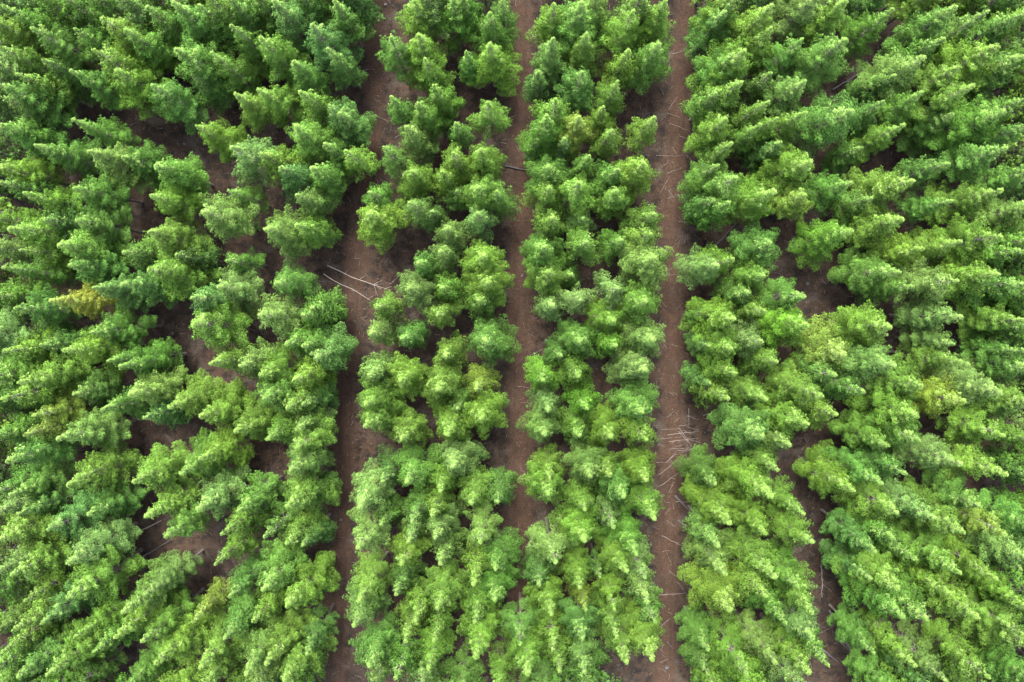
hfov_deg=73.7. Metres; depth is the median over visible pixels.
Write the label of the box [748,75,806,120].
pine tree
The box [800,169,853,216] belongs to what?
pine tree
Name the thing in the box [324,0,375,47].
pine tree
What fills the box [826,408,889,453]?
pine tree
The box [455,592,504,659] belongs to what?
pine tree
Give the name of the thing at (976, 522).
pine tree
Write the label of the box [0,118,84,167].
pine tree
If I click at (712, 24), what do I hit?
pine tree
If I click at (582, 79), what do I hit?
pine tree
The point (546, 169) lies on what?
pine tree
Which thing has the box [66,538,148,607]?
pine tree
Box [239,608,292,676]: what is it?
pine tree
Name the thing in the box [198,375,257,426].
pine tree
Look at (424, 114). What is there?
pine tree
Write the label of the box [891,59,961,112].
pine tree
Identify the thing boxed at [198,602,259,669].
pine tree
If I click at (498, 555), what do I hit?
pine tree
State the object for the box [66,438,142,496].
pine tree
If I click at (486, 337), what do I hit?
pine tree
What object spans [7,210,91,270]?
pine tree
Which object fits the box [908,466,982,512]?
pine tree
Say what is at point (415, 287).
pine tree
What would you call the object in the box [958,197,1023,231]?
pine tree
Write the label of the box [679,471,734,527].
pine tree
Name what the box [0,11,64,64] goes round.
pine tree
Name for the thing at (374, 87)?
dirt track
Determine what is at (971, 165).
pine tree
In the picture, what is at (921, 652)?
pine tree
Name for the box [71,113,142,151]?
pine tree
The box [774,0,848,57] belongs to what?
pine tree
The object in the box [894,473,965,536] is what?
pine tree
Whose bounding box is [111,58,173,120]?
pine tree
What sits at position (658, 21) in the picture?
pine tree
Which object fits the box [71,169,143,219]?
pine tree
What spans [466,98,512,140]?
pine tree
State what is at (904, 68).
pine tree
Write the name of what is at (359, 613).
pine tree
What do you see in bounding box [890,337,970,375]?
pine tree
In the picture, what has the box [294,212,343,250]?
pine tree
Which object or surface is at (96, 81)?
pine tree
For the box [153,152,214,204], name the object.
pine tree
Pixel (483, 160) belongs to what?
pine tree
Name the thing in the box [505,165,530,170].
fallen log
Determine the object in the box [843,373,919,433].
pine tree
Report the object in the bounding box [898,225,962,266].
pine tree
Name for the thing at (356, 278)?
fallen pole
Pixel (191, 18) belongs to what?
pine tree
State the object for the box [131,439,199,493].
pine tree
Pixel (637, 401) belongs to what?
pine tree
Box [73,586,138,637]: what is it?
pine tree
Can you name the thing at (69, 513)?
pine tree
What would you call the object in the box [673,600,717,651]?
pine tree
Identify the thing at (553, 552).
pine tree
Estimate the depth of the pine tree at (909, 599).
82.83 m
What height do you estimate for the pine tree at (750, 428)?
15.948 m
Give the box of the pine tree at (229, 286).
[216,262,264,306]
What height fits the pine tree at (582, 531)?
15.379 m
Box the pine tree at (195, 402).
[167,368,230,420]
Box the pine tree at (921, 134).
[894,108,954,161]
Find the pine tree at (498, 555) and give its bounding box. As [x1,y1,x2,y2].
[479,526,525,572]
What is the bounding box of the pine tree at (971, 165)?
[928,140,1008,184]
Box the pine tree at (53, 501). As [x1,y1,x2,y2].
[16,478,89,515]
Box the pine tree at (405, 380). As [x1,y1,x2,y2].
[384,351,432,401]
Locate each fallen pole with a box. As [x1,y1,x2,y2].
[324,274,372,300]
[327,265,388,289]
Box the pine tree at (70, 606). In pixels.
[39,568,116,624]
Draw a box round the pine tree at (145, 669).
[127,637,181,681]
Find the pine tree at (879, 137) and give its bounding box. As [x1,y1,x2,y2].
[841,121,905,166]
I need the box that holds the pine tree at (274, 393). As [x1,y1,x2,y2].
[253,367,303,417]
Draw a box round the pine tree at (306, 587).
[284,550,340,608]
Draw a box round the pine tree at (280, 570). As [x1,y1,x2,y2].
[256,536,307,596]
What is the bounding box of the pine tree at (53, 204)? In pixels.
[22,182,95,224]
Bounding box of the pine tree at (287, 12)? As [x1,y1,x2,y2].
[268,0,325,58]
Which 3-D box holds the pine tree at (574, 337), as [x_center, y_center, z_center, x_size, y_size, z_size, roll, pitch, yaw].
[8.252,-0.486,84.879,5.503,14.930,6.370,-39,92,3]
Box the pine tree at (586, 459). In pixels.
[560,437,607,484]
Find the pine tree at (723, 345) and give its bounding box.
[692,321,741,366]
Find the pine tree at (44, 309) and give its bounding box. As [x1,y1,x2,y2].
[13,283,82,332]
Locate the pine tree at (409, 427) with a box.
[388,406,433,450]
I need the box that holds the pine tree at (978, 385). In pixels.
[918,354,1003,407]
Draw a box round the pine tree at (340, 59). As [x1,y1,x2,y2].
[326,47,368,90]
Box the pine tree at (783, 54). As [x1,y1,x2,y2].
[758,33,804,81]
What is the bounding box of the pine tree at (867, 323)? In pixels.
[827,300,892,348]
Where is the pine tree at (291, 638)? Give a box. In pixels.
[263,603,318,665]
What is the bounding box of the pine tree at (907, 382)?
[863,353,923,399]
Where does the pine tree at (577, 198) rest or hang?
on the forest floor
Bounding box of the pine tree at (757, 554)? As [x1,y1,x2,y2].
[718,521,779,579]
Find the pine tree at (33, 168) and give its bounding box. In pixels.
[0,152,71,192]
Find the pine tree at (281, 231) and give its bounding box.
[263,204,314,260]
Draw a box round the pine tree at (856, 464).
[818,446,883,485]
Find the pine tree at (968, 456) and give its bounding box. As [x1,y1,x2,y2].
[917,429,1008,480]
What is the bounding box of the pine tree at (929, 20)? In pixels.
[881,4,958,67]
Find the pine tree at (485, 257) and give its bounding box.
[459,237,509,285]
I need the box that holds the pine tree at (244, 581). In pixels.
[227,551,267,598]
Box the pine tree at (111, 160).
[87,141,156,194]
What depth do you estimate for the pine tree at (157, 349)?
85.06 m
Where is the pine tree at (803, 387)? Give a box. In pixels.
[763,358,823,408]
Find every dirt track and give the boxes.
[320,0,391,681]
[504,0,536,681]
[648,0,699,681]
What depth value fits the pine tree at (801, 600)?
82.88 m
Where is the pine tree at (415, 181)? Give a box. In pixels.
[393,156,437,204]
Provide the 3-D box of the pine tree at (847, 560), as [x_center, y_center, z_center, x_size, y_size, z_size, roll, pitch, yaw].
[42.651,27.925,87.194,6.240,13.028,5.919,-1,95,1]
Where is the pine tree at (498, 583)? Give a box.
[469,555,520,602]
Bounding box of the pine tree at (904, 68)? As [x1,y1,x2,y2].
[855,46,926,103]
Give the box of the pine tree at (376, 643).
[348,611,402,668]
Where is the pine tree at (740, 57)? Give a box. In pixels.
[685,37,754,96]
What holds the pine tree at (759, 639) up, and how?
on the forest floor
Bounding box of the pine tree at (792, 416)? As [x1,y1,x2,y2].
[752,386,810,440]
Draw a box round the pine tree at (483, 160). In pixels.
[464,142,506,183]
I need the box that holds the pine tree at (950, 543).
[926,527,998,581]
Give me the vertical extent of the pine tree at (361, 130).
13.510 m
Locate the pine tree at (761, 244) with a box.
[727,217,781,270]
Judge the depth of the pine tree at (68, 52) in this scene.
81.07 m
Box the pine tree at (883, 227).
[831,199,904,253]
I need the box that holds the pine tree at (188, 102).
[148,76,210,135]
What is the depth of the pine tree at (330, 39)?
80.52 m
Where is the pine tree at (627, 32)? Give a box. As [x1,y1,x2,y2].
[596,5,651,60]
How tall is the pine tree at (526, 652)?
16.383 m
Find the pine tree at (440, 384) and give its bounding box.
[418,356,467,410]
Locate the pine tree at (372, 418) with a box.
[356,396,408,436]
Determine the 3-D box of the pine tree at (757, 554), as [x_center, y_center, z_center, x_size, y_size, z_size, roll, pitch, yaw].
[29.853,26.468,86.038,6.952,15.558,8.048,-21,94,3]
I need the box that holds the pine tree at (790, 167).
[742,141,814,198]
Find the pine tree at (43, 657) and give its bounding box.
[16,617,90,678]
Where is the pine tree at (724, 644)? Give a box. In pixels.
[703,611,748,676]
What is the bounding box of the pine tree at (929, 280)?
[885,256,958,306]
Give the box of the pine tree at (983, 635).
[953,583,1023,653]
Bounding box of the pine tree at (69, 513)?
[46,487,112,541]
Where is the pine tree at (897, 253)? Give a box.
[858,233,925,267]
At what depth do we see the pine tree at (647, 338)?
83.76 m
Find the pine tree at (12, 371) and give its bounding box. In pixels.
[0,339,63,398]
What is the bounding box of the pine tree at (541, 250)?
[518,224,573,282]
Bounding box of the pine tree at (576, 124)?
[552,110,601,160]
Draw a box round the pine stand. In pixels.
[0,0,1023,681]
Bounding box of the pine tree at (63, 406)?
[32,387,101,429]
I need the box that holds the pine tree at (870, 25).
[833,7,894,60]
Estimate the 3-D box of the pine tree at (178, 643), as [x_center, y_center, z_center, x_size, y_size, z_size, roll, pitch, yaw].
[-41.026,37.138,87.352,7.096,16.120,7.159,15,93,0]
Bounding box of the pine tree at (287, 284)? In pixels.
[270,258,320,304]
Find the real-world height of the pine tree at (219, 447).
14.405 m
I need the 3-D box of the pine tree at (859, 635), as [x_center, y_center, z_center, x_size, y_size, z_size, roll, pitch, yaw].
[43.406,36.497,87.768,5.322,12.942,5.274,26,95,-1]
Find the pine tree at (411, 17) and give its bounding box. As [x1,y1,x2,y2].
[394,0,440,52]
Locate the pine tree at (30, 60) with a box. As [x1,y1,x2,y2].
[0,44,86,92]
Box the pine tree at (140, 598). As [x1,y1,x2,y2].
[120,553,186,613]
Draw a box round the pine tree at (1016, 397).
[961,367,1023,419]
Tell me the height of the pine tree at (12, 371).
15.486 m
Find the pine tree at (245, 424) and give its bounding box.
[233,398,280,441]
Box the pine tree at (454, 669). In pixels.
[437,637,486,681]
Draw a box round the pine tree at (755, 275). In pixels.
[721,252,770,296]
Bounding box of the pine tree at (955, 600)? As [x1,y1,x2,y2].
[905,557,979,620]
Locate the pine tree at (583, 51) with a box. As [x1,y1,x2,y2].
[562,31,606,78]
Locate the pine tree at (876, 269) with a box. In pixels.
[827,242,901,297]
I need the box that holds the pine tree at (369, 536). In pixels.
[346,506,392,557]
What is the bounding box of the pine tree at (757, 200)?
[722,173,776,225]
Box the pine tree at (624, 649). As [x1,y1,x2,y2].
[592,593,642,664]
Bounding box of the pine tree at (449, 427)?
[431,393,477,446]
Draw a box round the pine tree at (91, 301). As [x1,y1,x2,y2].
[49,279,126,319]
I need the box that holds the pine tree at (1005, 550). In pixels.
[948,511,1023,568]
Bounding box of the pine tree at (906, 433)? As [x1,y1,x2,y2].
[853,396,924,451]
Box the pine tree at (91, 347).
[61,317,143,377]
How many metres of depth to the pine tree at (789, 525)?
83.32 m
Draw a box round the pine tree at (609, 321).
[582,295,624,335]
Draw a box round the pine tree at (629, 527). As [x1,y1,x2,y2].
[599,504,644,556]
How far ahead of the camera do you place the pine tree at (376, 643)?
85.25 m
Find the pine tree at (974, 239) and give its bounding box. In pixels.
[923,212,1002,270]
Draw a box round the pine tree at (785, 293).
[752,276,806,320]
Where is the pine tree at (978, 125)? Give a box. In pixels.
[923,94,1006,157]
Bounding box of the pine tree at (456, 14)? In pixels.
[435,0,483,56]
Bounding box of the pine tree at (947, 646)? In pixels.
[916,613,990,681]
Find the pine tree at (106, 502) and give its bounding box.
[86,476,146,519]
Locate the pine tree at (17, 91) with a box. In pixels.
[0,80,85,130]
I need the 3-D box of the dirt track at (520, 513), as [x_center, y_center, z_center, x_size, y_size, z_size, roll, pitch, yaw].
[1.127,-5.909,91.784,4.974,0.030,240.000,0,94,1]
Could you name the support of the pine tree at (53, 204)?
on the forest floor
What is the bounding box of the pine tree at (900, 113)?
[862,90,923,130]
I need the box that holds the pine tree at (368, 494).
[349,458,395,513]
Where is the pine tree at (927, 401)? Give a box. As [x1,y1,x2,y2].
[897,370,966,418]
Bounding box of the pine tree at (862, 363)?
[838,331,896,386]
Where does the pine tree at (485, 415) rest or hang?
on the forest floor
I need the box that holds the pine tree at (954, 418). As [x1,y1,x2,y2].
[925,396,1006,449]
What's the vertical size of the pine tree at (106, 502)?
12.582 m
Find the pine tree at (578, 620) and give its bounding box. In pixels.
[556,586,604,640]
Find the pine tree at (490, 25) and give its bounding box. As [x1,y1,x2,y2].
[471,12,516,55]
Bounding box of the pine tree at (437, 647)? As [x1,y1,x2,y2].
[414,610,457,670]
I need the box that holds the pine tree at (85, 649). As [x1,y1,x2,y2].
[45,607,112,677]
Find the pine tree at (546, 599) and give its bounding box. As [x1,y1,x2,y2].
[521,564,563,615]
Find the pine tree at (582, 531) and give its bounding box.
[547,495,600,546]
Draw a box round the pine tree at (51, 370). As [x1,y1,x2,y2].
[16,351,105,393]
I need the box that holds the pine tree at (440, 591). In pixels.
[420,557,470,611]
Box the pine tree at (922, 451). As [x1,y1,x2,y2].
[878,421,963,471]
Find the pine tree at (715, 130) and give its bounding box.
[682,108,731,158]
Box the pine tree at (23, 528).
[0,488,74,551]
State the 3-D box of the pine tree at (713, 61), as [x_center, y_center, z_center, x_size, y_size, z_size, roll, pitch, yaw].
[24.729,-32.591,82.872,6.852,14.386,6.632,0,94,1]
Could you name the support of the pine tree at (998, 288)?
on the forest floor
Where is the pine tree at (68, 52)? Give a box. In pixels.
[30,18,111,71]
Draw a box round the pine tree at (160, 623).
[139,586,207,642]
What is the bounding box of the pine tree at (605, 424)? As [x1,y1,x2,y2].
[584,400,623,449]
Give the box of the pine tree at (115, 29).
[100,12,180,73]
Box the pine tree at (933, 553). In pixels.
[884,515,961,575]
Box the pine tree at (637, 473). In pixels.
[617,442,655,486]
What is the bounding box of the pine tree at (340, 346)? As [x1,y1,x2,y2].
[296,321,359,374]
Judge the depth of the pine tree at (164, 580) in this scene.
86.64 m
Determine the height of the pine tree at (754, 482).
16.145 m
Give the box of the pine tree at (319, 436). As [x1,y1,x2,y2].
[285,410,338,456]
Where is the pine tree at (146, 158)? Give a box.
[121,138,172,192]
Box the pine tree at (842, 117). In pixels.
[781,90,864,158]
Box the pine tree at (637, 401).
[605,373,659,426]
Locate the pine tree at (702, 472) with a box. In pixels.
[672,443,723,489]
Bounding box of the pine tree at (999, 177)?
[957,160,1023,203]
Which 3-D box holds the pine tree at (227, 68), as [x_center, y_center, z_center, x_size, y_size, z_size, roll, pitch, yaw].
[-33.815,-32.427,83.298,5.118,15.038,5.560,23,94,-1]
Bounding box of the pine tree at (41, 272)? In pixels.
[1,257,84,290]
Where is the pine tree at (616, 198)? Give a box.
[586,181,633,221]
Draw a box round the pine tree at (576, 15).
[540,0,609,61]
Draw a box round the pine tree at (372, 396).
[355,375,405,414]
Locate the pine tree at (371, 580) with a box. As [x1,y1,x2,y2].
[350,546,401,603]
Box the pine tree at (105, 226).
[75,204,143,253]
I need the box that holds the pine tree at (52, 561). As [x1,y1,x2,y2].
[10,523,81,579]
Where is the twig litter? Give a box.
[7,0,1021,681]
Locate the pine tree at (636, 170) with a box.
[609,154,660,211]
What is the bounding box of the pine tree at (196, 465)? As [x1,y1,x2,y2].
[178,427,238,480]
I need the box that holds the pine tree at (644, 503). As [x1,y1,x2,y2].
[618,479,664,520]
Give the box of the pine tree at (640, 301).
[608,277,662,324]
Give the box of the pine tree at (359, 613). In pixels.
[342,575,392,627]
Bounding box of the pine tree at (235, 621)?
[220,588,268,639]
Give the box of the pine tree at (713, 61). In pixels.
[691,41,743,93]
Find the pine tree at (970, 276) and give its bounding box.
[913,244,999,307]
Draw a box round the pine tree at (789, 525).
[757,497,814,548]
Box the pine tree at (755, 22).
[721,2,775,50]
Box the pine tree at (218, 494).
[195,464,251,520]
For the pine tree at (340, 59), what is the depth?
82.20 m
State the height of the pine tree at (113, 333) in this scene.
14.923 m
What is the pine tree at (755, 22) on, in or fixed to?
on the forest floor
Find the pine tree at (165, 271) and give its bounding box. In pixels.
[147,249,221,301]
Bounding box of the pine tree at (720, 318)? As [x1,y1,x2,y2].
[677,294,738,343]
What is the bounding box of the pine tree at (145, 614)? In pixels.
[113,581,187,638]
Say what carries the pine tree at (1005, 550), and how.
on the forest floor
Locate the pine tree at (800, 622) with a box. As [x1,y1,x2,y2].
[760,580,819,640]
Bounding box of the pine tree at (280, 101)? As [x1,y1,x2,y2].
[256,81,303,126]
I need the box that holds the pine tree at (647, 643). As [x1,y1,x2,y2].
[612,596,665,661]
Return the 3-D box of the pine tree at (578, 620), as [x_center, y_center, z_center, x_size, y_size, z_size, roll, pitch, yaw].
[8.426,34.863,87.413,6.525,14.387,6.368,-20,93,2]
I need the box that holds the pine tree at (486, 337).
[466,313,521,371]
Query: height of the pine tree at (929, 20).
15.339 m
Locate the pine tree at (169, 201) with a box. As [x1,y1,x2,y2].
[149,183,207,226]
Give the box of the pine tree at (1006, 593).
[954,560,1023,609]
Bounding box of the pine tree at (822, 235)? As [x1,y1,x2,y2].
[786,218,853,271]
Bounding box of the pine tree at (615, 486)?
[591,457,632,506]
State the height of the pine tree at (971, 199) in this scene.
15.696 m
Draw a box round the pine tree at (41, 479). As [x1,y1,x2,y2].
[8,460,81,500]
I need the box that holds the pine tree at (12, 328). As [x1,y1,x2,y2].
[0,301,56,362]
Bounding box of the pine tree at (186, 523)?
[163,496,210,539]
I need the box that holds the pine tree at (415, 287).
[394,265,438,315]
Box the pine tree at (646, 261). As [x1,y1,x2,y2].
[616,236,672,290]
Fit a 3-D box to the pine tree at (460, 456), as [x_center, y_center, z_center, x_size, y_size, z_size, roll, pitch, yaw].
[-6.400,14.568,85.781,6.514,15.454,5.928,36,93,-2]
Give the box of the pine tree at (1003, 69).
[959,49,1023,106]
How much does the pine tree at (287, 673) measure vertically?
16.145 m
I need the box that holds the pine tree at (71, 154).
[34,135,110,181]
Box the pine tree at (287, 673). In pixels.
[282,615,338,681]
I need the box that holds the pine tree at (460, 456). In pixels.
[438,433,490,479]
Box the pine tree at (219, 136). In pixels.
[195,116,247,162]
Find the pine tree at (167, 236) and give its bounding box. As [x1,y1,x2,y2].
[147,217,216,263]
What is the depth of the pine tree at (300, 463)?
83.24 m
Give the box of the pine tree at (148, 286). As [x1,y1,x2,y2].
[120,261,183,308]
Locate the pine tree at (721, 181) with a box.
[684,162,744,213]
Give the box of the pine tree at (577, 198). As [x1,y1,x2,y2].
[550,171,595,218]
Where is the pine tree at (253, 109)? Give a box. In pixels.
[233,88,288,134]
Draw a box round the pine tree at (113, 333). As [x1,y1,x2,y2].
[89,303,161,349]
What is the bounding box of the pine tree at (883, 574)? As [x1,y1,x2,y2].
[830,537,904,596]
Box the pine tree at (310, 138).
[284,116,345,168]
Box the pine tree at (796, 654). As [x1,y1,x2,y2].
[753,612,811,675]
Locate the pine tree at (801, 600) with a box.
[763,543,816,615]
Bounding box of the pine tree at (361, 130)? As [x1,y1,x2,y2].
[324,96,377,149]
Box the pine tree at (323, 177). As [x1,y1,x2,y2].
[309,161,353,209]
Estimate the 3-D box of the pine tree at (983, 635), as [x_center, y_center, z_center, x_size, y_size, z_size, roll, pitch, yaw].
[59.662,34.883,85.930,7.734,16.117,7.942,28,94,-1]
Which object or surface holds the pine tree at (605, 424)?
on the forest floor
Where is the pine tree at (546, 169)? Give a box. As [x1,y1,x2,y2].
[523,150,574,199]
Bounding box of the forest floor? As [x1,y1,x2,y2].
[0,0,1023,681]
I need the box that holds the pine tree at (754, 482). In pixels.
[713,447,773,499]
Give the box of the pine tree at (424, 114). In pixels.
[407,96,453,141]
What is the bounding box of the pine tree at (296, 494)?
[283,457,343,520]
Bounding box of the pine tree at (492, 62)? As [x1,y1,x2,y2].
[467,41,522,96]
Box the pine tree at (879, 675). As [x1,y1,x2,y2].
[842,641,893,681]
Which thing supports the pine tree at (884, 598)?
on the forest floor
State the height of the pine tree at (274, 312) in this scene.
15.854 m
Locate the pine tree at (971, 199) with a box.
[921,180,1004,227]
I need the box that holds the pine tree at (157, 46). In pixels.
[123,23,184,73]
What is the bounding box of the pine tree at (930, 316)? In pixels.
[889,297,963,340]
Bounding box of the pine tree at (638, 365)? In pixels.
[601,345,654,389]
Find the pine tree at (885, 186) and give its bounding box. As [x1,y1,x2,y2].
[829,165,915,228]
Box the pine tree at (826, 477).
[792,439,855,498]
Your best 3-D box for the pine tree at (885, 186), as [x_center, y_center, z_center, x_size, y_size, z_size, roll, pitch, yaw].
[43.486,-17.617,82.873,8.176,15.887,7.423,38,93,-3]
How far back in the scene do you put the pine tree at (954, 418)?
83.12 m
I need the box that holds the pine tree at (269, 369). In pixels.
[255,342,309,388]
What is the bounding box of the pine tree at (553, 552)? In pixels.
[523,514,579,564]
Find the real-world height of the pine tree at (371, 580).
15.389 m
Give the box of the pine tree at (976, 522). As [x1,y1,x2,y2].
[947,489,1007,540]
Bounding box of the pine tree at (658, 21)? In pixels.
[633,0,676,57]
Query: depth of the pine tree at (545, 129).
80.77 m
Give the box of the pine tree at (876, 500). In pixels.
[830,473,899,526]
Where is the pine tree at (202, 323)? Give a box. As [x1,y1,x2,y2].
[189,288,261,354]
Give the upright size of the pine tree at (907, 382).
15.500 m
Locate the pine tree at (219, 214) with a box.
[199,187,261,242]
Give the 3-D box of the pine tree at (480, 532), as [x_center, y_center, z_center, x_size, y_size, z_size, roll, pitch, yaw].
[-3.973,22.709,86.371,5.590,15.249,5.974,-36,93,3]
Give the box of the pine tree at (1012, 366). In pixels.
[954,334,1023,384]
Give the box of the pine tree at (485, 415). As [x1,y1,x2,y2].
[454,384,508,439]
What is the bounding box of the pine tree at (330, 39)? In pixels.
[303,21,364,75]
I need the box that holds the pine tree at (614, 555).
[592,528,637,574]
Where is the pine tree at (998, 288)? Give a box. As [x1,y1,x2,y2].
[949,265,1023,316]
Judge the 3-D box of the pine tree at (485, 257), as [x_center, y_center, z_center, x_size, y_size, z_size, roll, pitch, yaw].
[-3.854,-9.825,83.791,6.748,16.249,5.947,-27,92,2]
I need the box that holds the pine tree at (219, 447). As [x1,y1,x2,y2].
[198,424,254,472]
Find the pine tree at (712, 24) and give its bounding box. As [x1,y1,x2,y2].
[683,3,736,60]
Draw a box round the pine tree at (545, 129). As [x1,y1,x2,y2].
[514,113,561,163]
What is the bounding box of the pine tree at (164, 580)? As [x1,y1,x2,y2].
[143,549,203,596]
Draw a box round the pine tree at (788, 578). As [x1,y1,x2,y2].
[765,536,800,594]
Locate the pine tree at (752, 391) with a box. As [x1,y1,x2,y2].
[722,372,768,410]
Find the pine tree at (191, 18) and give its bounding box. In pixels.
[171,0,234,53]
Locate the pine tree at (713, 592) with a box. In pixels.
[676,551,743,617]
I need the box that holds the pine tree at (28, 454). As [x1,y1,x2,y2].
[5,416,78,474]
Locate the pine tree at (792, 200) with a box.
[765,175,813,222]
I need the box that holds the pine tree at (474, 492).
[454,464,496,508]
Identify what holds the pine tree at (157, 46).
on the forest floor
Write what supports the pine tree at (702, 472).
on the forest floor
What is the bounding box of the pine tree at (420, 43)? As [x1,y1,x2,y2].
[402,32,450,89]
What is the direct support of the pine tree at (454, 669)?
on the forest floor
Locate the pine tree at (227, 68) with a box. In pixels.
[210,50,265,96]
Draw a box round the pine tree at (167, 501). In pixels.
[144,471,204,519]
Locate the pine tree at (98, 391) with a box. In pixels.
[72,365,130,411]
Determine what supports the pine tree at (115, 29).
on the forest floor
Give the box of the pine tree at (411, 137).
[398,121,440,167]
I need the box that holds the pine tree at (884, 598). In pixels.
[838,566,905,618]
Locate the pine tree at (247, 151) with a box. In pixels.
[230,134,283,186]
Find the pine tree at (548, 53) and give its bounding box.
[529,37,572,87]
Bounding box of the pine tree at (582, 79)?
[553,65,595,116]
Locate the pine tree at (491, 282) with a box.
[461,264,515,306]
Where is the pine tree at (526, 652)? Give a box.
[496,611,547,675]
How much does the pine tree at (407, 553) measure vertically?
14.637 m
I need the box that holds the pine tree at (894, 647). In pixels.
[845,606,917,667]
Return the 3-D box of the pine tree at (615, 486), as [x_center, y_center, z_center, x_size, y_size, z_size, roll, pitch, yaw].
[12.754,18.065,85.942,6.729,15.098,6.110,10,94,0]
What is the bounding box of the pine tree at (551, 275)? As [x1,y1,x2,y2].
[522,253,575,299]
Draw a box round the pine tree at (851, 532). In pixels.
[818,507,876,554]
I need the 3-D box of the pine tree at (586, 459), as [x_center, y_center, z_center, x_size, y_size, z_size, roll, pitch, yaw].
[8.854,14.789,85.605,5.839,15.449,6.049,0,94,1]
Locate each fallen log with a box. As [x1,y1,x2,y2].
[142,541,168,557]
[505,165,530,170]
[674,495,689,510]
[714,223,735,247]
[832,74,856,90]
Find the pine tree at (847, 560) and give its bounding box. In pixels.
[818,538,873,580]
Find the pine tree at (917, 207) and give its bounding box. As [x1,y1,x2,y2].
[885,190,952,224]
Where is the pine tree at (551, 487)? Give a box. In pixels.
[517,460,567,507]
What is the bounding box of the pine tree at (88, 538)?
[65,514,142,567]
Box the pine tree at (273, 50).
[254,30,313,94]
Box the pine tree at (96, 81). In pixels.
[69,68,138,110]
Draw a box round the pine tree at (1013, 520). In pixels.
[967,485,1023,538]
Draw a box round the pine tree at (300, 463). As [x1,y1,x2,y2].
[283,431,335,485]
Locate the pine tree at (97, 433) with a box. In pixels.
[56,406,136,448]
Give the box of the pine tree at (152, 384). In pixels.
[128,361,192,405]
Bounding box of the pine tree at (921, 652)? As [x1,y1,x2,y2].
[881,617,948,681]
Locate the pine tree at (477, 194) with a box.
[453,170,504,212]
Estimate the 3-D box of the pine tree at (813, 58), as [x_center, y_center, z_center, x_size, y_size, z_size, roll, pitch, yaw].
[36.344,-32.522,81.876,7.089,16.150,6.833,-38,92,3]
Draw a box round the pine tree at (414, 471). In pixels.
[392,441,445,490]
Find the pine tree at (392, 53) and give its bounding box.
[375,31,422,82]
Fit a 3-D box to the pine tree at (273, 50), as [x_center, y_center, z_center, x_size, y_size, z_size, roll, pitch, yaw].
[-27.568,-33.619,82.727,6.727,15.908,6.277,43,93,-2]
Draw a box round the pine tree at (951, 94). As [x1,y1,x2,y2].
[890,77,975,136]
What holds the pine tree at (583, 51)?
on the forest floor
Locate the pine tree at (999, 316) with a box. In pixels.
[948,298,1023,344]
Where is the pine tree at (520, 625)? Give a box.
[498,592,545,645]
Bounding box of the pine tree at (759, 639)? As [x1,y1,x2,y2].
[732,605,779,664]
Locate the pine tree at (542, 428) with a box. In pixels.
[514,403,562,445]
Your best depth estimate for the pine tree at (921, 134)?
83.29 m
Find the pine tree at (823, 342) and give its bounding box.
[787,311,851,375]
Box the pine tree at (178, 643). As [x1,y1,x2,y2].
[153,602,223,665]
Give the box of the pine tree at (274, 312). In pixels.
[256,293,302,342]
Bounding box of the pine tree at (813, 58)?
[787,32,853,101]
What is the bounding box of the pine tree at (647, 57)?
[621,39,673,95]
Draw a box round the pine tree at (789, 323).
[745,298,811,351]
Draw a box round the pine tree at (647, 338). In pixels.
[615,314,665,357]
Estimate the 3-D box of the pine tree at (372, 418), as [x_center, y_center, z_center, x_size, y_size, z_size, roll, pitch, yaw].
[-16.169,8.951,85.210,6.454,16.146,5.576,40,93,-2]
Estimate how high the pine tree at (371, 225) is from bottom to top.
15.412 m
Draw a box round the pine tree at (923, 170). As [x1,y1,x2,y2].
[881,154,950,195]
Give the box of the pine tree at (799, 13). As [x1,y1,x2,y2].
[766,0,817,53]
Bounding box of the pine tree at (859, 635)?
[826,601,875,653]
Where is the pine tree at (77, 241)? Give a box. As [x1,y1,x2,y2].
[57,225,132,272]
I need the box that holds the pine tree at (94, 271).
[68,241,140,287]
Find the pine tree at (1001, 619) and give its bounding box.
[956,581,1023,637]
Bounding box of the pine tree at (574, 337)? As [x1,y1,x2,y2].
[551,317,600,361]
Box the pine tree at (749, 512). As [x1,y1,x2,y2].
[722,487,767,534]
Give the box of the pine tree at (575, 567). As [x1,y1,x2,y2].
[555,541,592,589]
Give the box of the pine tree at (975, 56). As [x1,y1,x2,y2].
[914,29,999,104]
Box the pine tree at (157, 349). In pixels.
[118,336,186,375]
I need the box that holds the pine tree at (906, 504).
[870,473,936,521]
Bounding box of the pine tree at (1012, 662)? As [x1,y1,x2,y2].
[963,630,1023,681]
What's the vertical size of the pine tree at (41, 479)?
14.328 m
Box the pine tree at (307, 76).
[289,59,332,107]
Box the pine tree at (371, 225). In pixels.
[356,198,414,254]
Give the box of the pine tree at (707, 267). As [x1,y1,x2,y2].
[672,242,720,289]
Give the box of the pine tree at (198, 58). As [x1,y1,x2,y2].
[174,37,241,105]
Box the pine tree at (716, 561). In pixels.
[681,518,733,575]
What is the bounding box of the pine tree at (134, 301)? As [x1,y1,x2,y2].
[91,271,156,313]
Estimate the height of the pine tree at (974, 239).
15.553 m
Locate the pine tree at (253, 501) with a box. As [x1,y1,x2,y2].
[237,470,288,513]
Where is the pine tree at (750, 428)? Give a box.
[707,391,776,457]
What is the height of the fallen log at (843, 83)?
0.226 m
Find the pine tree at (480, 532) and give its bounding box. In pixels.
[463,498,503,548]
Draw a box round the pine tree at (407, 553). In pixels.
[383,519,432,567]
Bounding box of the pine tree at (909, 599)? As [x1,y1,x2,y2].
[856,562,930,622]
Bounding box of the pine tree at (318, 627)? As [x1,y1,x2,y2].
[299,603,340,655]
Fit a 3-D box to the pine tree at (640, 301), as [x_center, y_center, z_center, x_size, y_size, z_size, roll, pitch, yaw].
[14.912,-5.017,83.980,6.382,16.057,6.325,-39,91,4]

